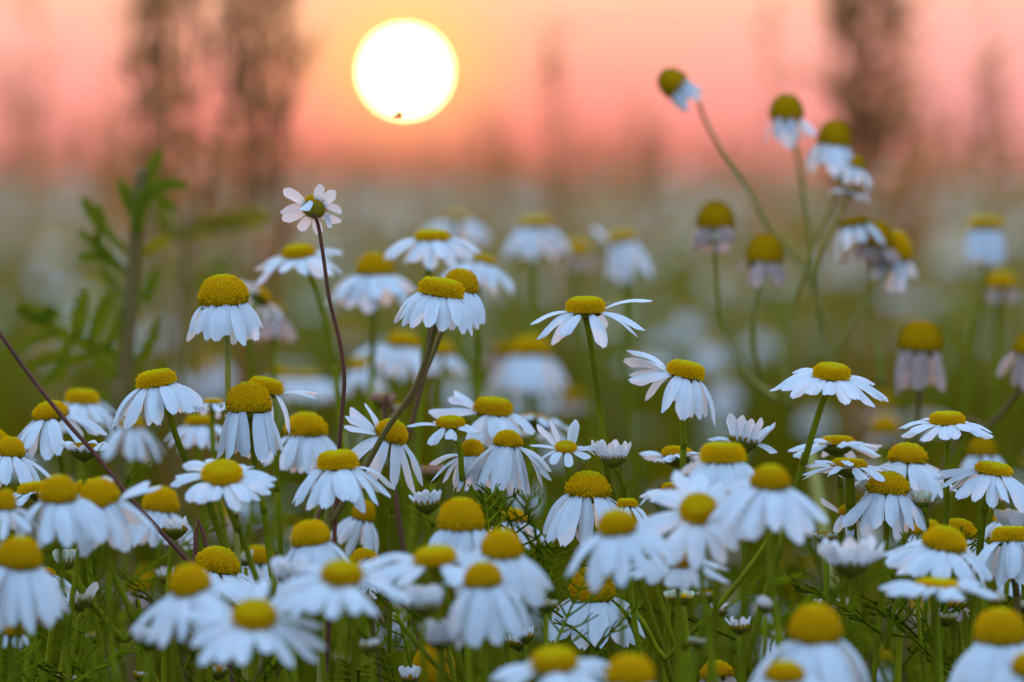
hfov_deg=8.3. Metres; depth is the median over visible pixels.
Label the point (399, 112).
insect
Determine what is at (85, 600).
chamomile bud
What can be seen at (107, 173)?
tall weed
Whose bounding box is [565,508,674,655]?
chamomile flower
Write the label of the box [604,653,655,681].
chamomile flower
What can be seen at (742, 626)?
chamomile bud
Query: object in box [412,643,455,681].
chamomile flower
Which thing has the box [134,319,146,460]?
chamomile flower
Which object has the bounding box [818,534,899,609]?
chamomile bud
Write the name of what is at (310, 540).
chamomile flower
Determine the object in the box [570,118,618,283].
tall weed
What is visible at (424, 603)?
chamomile bud
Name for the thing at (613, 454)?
chamomile bud
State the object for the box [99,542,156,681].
bare stalk
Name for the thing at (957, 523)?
chamomile flower
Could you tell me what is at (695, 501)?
chamomile flower
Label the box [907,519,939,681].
chamomile flower
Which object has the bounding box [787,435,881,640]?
chamomile flower
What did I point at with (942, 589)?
chamomile flower
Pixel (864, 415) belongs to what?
chamomile flower
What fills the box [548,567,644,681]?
chamomile flower
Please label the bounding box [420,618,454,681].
chamomile bud
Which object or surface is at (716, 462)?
chamomile flower
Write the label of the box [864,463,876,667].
chamomile flower
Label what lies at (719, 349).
chamomile flower
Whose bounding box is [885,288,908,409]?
chamomile flower
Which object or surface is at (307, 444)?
chamomile flower
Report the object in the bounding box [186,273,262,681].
chamomile flower
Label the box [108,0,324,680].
tall weed
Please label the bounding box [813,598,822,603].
chamomile bud
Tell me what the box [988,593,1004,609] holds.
chamomile bud
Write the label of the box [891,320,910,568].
chamomile flower
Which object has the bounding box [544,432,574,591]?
chamomile flower
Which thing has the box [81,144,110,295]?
tall weed
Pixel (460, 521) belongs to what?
chamomile flower
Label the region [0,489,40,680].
chamomile flower
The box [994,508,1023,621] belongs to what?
chamomile bud
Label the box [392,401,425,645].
chamomile bud
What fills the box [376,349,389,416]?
chamomile flower
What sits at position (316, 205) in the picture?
chamomile flower
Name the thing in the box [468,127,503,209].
tall weed
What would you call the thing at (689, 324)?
chamomile flower
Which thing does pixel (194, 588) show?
chamomile flower
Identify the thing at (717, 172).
tall weed
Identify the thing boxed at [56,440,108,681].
chamomile bud
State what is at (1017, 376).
chamomile flower
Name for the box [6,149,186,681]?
leafy weed
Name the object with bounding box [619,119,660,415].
tall weed
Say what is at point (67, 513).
chamomile flower
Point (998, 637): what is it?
chamomile flower
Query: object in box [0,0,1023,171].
sky
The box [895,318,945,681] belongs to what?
chamomile flower
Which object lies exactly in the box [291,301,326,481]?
chamomile flower
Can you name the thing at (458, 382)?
chamomile flower
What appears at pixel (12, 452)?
chamomile flower
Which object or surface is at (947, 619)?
chamomile bud
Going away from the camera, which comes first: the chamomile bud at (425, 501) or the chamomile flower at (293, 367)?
the chamomile bud at (425, 501)
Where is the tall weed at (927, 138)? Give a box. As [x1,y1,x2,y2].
[910,62,951,445]
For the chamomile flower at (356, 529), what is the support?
on the ground
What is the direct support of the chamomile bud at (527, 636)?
on the ground
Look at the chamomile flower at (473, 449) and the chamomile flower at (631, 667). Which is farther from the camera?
the chamomile flower at (473, 449)
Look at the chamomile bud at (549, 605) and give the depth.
1.25 m
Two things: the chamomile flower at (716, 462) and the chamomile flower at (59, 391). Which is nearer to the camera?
the chamomile flower at (716, 462)
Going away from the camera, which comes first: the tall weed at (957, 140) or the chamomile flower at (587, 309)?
the chamomile flower at (587, 309)
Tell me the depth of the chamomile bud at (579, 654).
1.55 m
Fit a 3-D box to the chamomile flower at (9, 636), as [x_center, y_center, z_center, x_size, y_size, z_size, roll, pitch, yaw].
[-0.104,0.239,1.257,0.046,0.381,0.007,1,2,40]
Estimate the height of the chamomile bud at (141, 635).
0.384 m
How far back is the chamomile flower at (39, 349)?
2.88 m
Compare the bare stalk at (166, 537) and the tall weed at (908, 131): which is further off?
the tall weed at (908, 131)
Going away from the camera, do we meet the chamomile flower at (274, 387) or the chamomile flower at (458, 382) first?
the chamomile flower at (274, 387)
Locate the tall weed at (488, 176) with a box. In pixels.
[465,94,509,349]
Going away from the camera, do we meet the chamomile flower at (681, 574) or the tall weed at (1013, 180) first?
the chamomile flower at (681, 574)
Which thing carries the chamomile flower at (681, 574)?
on the ground
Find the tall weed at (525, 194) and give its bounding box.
[511,124,545,265]
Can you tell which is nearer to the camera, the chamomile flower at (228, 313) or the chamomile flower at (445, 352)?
the chamomile flower at (228, 313)
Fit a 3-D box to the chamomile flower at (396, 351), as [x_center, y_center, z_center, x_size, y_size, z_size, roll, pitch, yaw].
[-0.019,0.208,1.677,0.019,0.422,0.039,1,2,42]
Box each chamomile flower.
[0,429,37,471]
[0,436,49,681]
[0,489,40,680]
[0,535,68,681]
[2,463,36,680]
[3,623,28,681]
[14,481,42,681]
[16,474,111,681]
[18,400,107,681]
[29,268,52,443]
[31,340,51,559]
[37,567,70,681]
[51,384,65,559]
[56,279,78,388]
[61,388,123,672]
[65,582,98,681]
[76,479,108,681]
[77,402,111,679]
[78,476,161,681]
[102,417,164,681]
[105,419,146,573]
[112,368,277,681]
[121,577,149,681]
[129,485,192,681]
[131,562,269,681]
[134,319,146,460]
[135,326,145,460]
[139,570,157,666]
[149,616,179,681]
[151,318,171,481]
[164,415,229,681]
[168,365,186,444]
[170,458,291,681]
[180,578,326,681]
[185,398,252,681]
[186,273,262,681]
[188,364,224,658]
[194,545,254,681]
[201,382,224,458]
[205,352,233,546]
[209,502,232,681]
[217,381,288,681]
[219,376,317,681]
[238,492,269,677]
[240,282,282,546]
[241,545,277,665]
[252,301,296,681]
[255,243,375,681]
[258,276,478,676]
[262,411,336,681]
[268,367,299,556]
[276,519,349,681]
[277,268,485,678]
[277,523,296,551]
[279,558,410,681]
[280,184,345,677]
[282,371,350,681]
[284,364,303,497]
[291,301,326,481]
[292,449,394,681]
[325,252,416,680]
[329,499,378,681]
[330,357,386,641]
[337,323,362,518]
[343,404,422,681]
[348,433,384,600]
[349,547,379,681]
[353,331,440,656]
[369,544,474,681]
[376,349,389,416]
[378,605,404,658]
[384,228,480,667]
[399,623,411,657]
[406,414,483,681]
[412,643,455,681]
[423,341,467,619]
[428,212,509,666]
[428,390,535,681]
[428,497,486,681]
[430,438,507,681]
[441,528,552,681]
[442,253,513,681]
[444,373,468,495]
[446,560,530,681]
[456,328,461,405]
[465,429,551,681]
[482,340,518,662]
[487,335,567,616]
[490,384,518,509]
[490,507,544,675]
[491,645,608,681]
[503,215,570,645]
[507,412,568,678]
[511,482,539,681]
[520,388,561,485]
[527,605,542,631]
[530,419,610,661]
[531,295,672,681]
[543,470,617,681]
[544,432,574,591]
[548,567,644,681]
[556,239,633,635]
[556,385,588,644]
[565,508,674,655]
[571,276,590,469]
[593,226,652,659]
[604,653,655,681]
[615,498,646,656]
[616,356,666,621]
[623,350,715,681]
[630,548,728,681]
[633,266,659,414]
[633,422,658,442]
[637,471,752,681]
[639,445,699,681]
[639,482,678,681]
[648,330,677,480]
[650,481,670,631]
[674,308,704,360]
[681,442,753,681]
[690,337,726,661]
[690,348,728,436]
[699,660,736,681]
[701,404,732,441]
[707,373,741,637]
[707,464,827,655]
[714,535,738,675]
[731,598,785,669]
[736,361,888,681]
[743,328,774,467]
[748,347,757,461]
[750,603,868,681]
[760,659,818,681]
[765,276,796,338]
[765,625,787,661]
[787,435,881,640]
[798,404,828,569]
[802,457,903,681]
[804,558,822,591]
[820,498,856,663]
[841,470,926,681]
[847,402,869,457]
[855,442,956,681]
[857,525,895,652]
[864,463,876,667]
[865,414,901,664]
[866,333,1023,678]
[866,392,899,681]
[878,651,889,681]
[879,576,997,681]
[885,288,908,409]
[885,525,992,681]
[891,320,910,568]
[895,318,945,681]
[899,410,993,681]
[900,413,932,519]
[904,297,937,317]
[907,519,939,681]
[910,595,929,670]
[919,517,987,657]
[926,216,1004,675]
[930,285,960,362]
[934,460,1023,652]
[940,599,969,681]
[949,606,1023,681]
[961,437,1003,614]
[973,526,1023,619]
[985,271,1021,609]
[985,510,1009,608]
[986,652,1023,681]
[996,579,1020,600]
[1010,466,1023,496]
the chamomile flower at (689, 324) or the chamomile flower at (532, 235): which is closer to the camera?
the chamomile flower at (532, 235)
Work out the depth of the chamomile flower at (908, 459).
1.35 m
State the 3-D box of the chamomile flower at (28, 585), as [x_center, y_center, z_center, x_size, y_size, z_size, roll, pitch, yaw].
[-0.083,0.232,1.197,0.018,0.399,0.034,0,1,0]
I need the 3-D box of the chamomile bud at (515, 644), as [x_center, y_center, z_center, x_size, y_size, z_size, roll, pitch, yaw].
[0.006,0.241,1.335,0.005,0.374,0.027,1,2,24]
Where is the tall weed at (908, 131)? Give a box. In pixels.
[863,9,952,659]
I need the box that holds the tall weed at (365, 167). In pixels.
[348,120,382,248]
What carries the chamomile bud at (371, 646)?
on the ground
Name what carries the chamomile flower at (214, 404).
on the ground
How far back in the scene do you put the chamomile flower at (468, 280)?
1.36 m
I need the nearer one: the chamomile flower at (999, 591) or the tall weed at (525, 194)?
the chamomile flower at (999, 591)
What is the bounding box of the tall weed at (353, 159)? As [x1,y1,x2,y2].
[338,128,375,325]
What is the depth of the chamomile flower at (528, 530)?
1.39 m
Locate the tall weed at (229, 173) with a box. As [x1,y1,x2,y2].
[201,126,238,215]
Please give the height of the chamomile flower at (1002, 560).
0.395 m
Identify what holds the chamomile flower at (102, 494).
on the ground
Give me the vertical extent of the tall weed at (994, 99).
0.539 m
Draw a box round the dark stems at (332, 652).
[2,515,1022,681]
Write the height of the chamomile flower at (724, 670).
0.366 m
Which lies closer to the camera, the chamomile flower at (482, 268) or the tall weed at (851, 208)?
the chamomile flower at (482, 268)
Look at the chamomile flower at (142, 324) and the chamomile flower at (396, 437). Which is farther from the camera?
the chamomile flower at (142, 324)
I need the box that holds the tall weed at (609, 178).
[579,120,625,251]
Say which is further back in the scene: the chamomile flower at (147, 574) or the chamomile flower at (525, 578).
the chamomile flower at (147, 574)
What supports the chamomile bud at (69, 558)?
on the ground
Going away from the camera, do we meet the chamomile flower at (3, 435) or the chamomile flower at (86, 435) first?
the chamomile flower at (3, 435)
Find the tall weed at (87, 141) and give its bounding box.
[62,88,110,293]
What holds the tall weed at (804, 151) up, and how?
on the ground
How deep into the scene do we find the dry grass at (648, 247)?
6.62 m
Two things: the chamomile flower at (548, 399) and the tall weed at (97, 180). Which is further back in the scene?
the tall weed at (97, 180)
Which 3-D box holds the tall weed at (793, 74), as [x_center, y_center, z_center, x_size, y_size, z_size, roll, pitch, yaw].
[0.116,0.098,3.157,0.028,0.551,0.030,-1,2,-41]
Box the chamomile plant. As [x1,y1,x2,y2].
[656,67,916,623]
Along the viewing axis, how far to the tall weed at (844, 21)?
2.70 m
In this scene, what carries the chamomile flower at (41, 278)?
on the ground
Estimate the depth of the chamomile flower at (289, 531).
2.24 m
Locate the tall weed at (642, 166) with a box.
[616,81,661,342]
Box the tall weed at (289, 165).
[267,106,303,298]
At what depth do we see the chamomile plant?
1.55 m
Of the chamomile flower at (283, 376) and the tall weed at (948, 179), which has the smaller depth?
the chamomile flower at (283, 376)
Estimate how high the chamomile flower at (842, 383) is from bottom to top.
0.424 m
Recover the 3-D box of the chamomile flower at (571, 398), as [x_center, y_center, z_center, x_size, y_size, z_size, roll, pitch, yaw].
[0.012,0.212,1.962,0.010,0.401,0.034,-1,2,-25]
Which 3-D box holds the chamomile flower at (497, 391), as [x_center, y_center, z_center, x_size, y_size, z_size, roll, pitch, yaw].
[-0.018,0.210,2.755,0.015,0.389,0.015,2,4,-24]
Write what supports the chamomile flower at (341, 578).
on the ground
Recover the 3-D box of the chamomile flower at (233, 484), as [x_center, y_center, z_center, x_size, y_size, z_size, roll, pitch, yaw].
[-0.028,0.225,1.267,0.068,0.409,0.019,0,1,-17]
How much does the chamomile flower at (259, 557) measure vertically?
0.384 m
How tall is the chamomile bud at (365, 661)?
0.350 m
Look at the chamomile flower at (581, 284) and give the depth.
3.87 m
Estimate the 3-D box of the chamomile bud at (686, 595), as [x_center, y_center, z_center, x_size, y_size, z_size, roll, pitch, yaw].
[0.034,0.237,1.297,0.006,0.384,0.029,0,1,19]
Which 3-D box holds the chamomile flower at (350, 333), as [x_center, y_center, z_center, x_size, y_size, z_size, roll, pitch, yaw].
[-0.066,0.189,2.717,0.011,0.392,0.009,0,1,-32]
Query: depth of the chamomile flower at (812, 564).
2.34 m
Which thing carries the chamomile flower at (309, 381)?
on the ground
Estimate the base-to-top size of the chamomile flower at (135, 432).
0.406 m
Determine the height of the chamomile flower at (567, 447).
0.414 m
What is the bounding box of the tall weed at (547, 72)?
[523,11,578,572]
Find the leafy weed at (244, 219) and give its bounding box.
[151,199,271,681]
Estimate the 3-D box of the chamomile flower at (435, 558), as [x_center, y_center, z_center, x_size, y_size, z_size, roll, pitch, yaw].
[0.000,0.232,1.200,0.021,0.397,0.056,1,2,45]
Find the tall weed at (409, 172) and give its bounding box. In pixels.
[395,124,432,280]
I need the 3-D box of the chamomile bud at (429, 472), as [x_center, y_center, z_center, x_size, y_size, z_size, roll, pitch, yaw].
[-0.016,0.225,1.407,0.005,0.402,0.030,0,1,0]
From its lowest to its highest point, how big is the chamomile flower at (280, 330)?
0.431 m
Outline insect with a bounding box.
[394,108,402,115]
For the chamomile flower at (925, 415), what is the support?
on the ground
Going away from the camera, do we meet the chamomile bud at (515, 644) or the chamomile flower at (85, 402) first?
the chamomile bud at (515, 644)
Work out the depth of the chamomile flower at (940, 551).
1.24 m
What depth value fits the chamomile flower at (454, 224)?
1.92 m
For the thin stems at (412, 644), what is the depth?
1.83 m
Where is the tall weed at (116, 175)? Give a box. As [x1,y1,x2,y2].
[98,0,157,343]
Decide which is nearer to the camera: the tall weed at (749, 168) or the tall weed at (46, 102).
the tall weed at (46, 102)
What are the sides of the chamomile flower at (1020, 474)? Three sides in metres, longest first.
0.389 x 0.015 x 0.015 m
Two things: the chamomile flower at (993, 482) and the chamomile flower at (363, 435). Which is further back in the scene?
the chamomile flower at (363, 435)
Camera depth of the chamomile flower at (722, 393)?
2.81 m
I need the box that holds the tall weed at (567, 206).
[539,129,587,362]
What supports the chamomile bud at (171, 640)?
on the ground
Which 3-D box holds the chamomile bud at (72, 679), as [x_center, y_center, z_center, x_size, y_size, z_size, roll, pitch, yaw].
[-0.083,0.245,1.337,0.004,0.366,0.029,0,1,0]
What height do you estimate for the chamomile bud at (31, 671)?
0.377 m
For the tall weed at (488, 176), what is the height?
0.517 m
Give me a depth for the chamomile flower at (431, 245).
1.47 m
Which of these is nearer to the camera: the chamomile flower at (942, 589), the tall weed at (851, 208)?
the chamomile flower at (942, 589)
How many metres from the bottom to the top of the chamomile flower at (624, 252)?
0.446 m
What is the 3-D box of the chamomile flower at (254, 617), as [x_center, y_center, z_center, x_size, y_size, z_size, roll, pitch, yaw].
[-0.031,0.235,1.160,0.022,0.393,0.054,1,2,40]
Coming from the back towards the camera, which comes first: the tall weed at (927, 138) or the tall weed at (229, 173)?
the tall weed at (229, 173)
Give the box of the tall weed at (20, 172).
[8,108,47,282]
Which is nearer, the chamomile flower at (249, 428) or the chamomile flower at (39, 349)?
the chamomile flower at (249, 428)
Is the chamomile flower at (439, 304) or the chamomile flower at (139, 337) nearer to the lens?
the chamomile flower at (439, 304)
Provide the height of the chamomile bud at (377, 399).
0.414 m
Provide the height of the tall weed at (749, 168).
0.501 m
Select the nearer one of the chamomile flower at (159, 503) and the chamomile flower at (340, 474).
the chamomile flower at (340, 474)
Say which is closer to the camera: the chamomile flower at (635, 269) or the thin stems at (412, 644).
the thin stems at (412, 644)
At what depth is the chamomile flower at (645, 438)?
2.65 m
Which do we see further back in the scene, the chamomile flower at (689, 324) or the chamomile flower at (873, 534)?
the chamomile flower at (689, 324)
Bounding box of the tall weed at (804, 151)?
[781,102,820,270]
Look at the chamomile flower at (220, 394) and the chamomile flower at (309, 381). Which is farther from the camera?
the chamomile flower at (220, 394)
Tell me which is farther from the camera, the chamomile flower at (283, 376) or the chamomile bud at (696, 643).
the chamomile flower at (283, 376)
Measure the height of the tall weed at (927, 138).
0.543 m
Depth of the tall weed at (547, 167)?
5.50 m
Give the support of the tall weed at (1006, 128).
on the ground
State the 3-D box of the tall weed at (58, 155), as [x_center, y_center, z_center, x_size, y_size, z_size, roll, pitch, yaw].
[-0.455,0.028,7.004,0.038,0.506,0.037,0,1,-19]
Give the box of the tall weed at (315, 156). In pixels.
[301,120,337,195]
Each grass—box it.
[0,158,1023,190]
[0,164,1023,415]
[0,197,1023,476]
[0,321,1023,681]
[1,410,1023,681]
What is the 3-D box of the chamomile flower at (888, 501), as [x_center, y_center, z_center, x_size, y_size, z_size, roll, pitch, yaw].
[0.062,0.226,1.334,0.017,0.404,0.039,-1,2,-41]
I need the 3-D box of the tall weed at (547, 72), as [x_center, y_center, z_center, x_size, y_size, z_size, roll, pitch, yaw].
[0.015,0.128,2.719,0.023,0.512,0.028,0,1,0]
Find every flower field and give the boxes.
[0,173,1021,211]
[0,178,1023,330]
[0,209,1023,461]
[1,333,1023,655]
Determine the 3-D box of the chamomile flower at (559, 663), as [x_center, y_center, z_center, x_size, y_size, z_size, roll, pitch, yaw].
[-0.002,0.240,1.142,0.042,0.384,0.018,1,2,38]
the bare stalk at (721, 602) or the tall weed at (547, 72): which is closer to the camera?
the bare stalk at (721, 602)
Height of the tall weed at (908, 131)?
0.524 m
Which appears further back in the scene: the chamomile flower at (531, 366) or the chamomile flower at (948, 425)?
the chamomile flower at (531, 366)
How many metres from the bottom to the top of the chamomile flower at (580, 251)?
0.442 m
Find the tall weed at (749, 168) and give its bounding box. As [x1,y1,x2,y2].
[738,127,769,234]
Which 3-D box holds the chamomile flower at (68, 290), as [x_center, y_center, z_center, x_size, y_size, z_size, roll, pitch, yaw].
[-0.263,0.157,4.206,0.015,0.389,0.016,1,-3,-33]
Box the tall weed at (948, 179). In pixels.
[930,118,969,234]
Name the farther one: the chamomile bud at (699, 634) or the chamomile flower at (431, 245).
the chamomile flower at (431, 245)
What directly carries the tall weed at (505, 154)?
on the ground
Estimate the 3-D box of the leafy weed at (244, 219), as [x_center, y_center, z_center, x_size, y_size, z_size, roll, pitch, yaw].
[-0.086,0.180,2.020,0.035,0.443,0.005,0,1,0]
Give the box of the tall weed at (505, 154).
[494,124,525,263]
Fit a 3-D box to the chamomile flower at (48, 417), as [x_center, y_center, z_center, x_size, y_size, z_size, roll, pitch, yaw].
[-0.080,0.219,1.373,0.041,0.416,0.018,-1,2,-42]
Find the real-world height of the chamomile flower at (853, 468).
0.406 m
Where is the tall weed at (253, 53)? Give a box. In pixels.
[207,0,297,658]
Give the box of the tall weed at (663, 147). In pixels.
[648,124,687,317]
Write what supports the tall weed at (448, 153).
on the ground
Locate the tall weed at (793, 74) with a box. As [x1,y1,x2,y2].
[734,0,804,649]
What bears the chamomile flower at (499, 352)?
on the ground
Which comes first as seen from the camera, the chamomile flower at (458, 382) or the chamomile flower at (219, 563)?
the chamomile flower at (219, 563)
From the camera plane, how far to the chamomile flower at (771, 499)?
1.18 m
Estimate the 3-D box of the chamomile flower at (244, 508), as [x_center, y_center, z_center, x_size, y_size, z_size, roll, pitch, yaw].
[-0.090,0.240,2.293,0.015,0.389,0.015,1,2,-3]
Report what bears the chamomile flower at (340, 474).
on the ground
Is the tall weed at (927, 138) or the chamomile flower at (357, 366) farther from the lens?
the tall weed at (927, 138)
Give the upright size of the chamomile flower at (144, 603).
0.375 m
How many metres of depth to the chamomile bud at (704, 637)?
1.80 m
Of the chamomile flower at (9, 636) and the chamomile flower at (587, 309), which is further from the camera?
the chamomile flower at (587, 309)
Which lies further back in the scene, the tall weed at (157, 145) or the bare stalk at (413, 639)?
the tall weed at (157, 145)
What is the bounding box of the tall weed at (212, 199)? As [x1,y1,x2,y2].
[203,116,240,381]
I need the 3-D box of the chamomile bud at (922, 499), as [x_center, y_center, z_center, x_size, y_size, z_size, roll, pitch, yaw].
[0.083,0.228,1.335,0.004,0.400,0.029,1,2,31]
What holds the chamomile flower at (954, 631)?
on the ground
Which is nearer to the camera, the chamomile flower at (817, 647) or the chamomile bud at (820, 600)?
the chamomile flower at (817, 647)
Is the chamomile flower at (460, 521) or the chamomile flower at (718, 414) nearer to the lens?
the chamomile flower at (460, 521)
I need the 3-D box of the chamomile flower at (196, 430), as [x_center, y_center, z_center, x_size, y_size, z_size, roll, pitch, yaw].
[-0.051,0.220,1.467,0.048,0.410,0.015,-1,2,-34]
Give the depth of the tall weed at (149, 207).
7.54 m
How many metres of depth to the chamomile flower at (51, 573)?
1.35 m
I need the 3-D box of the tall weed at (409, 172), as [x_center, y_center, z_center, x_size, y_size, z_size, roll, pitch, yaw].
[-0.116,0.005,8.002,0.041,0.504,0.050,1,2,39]
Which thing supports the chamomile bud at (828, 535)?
on the ground
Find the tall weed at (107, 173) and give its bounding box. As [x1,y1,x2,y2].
[101,93,145,306]
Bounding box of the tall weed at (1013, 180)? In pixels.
[993,98,1023,335]
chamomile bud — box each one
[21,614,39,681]
[52,549,158,681]
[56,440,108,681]
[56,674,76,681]
[75,594,94,681]
[85,631,102,680]
[132,624,159,681]
[133,671,142,681]
[155,567,175,681]
[160,515,188,681]
[206,664,227,679]
[241,549,252,679]
[271,555,311,681]
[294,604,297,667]
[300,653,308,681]
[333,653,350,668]
[356,393,395,680]
[361,639,380,681]
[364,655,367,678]
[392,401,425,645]
[398,665,420,681]
[401,584,443,681]
[409,489,466,681]
[420,463,443,620]
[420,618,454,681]
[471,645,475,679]
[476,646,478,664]
[505,634,529,681]
[519,626,534,681]
[537,599,557,646]
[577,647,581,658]
[591,439,674,647]
[663,589,694,681]
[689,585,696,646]
[689,637,705,681]
[693,590,712,681]
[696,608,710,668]
[707,413,776,681]
[711,602,729,662]
[725,616,750,681]
[757,595,771,680]
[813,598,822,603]
[814,531,837,603]
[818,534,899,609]
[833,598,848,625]
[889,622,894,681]
[911,490,943,681]
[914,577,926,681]
[940,612,957,681]
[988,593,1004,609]
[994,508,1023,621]
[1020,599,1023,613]
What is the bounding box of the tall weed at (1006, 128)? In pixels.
[968,3,1023,509]
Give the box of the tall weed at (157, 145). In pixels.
[141,119,177,234]
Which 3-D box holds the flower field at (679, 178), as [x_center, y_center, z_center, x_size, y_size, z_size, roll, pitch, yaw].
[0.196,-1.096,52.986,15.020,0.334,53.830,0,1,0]
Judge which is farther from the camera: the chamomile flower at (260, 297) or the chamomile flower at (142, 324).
the chamomile flower at (142, 324)
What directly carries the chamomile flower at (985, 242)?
on the ground
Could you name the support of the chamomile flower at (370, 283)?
on the ground
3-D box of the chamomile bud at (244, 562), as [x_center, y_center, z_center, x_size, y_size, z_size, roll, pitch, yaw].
[-0.044,0.233,1.364,0.004,0.388,0.032,1,2,30]
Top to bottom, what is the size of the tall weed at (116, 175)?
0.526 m
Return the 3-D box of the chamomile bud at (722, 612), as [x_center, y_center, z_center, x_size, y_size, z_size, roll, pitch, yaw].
[0.060,0.239,1.438,0.046,0.373,0.005,-1,2,-37]
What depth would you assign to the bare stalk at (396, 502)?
1.42 m
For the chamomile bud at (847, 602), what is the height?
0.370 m
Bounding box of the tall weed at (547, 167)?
[542,89,579,361]
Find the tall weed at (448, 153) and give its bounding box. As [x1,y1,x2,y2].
[426,123,467,330]
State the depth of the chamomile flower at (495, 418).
1.36 m
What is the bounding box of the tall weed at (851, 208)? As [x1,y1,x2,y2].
[828,179,866,316]
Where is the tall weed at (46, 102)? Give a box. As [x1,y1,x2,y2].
[0,0,63,525]
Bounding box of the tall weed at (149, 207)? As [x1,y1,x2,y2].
[126,139,149,299]
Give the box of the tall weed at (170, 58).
[115,0,207,681]
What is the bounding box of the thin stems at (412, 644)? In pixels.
[33,525,929,681]
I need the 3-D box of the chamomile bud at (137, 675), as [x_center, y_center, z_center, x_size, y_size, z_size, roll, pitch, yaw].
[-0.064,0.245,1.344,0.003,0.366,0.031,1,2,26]
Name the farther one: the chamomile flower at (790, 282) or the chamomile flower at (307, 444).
the chamomile flower at (790, 282)
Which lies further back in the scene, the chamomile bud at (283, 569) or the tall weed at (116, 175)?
the tall weed at (116, 175)
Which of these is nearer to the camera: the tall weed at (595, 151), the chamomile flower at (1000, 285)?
the chamomile flower at (1000, 285)
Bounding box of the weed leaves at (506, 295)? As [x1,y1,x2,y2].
[0,217,1023,675]
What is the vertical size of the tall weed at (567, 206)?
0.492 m
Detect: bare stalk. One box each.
[0,331,234,681]
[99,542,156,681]
[370,538,388,681]
[382,326,431,653]
[392,611,456,681]
[626,529,776,660]
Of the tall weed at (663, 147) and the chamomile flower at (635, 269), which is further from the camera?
the tall weed at (663, 147)
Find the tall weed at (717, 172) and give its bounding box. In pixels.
[696,118,735,262]
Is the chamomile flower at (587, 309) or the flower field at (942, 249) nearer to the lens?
the chamomile flower at (587, 309)
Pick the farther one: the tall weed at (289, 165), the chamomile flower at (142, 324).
the tall weed at (289, 165)
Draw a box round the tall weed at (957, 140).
[933,110,982,338]
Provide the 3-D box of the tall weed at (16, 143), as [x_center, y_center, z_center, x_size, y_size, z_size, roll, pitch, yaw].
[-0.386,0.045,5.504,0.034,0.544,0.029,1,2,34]
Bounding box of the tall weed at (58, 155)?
[37,116,74,319]
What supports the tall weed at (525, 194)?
on the ground
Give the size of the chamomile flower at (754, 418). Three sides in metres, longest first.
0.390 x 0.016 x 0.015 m
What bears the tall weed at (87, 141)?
on the ground
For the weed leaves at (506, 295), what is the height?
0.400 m
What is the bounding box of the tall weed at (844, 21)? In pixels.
[799,0,927,652]
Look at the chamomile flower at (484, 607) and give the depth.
1.17 m
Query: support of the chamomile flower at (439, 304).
on the ground
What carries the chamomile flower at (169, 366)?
on the ground
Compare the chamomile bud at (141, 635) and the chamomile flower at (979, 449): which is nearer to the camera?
the chamomile bud at (141, 635)
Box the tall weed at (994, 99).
[965,57,1022,352]
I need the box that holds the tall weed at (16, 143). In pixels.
[0,52,34,395]
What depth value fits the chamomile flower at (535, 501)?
2.37 m
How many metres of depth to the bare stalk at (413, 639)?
1.26 m
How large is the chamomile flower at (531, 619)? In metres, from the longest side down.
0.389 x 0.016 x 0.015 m
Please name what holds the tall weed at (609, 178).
on the ground
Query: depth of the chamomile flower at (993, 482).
1.32 m

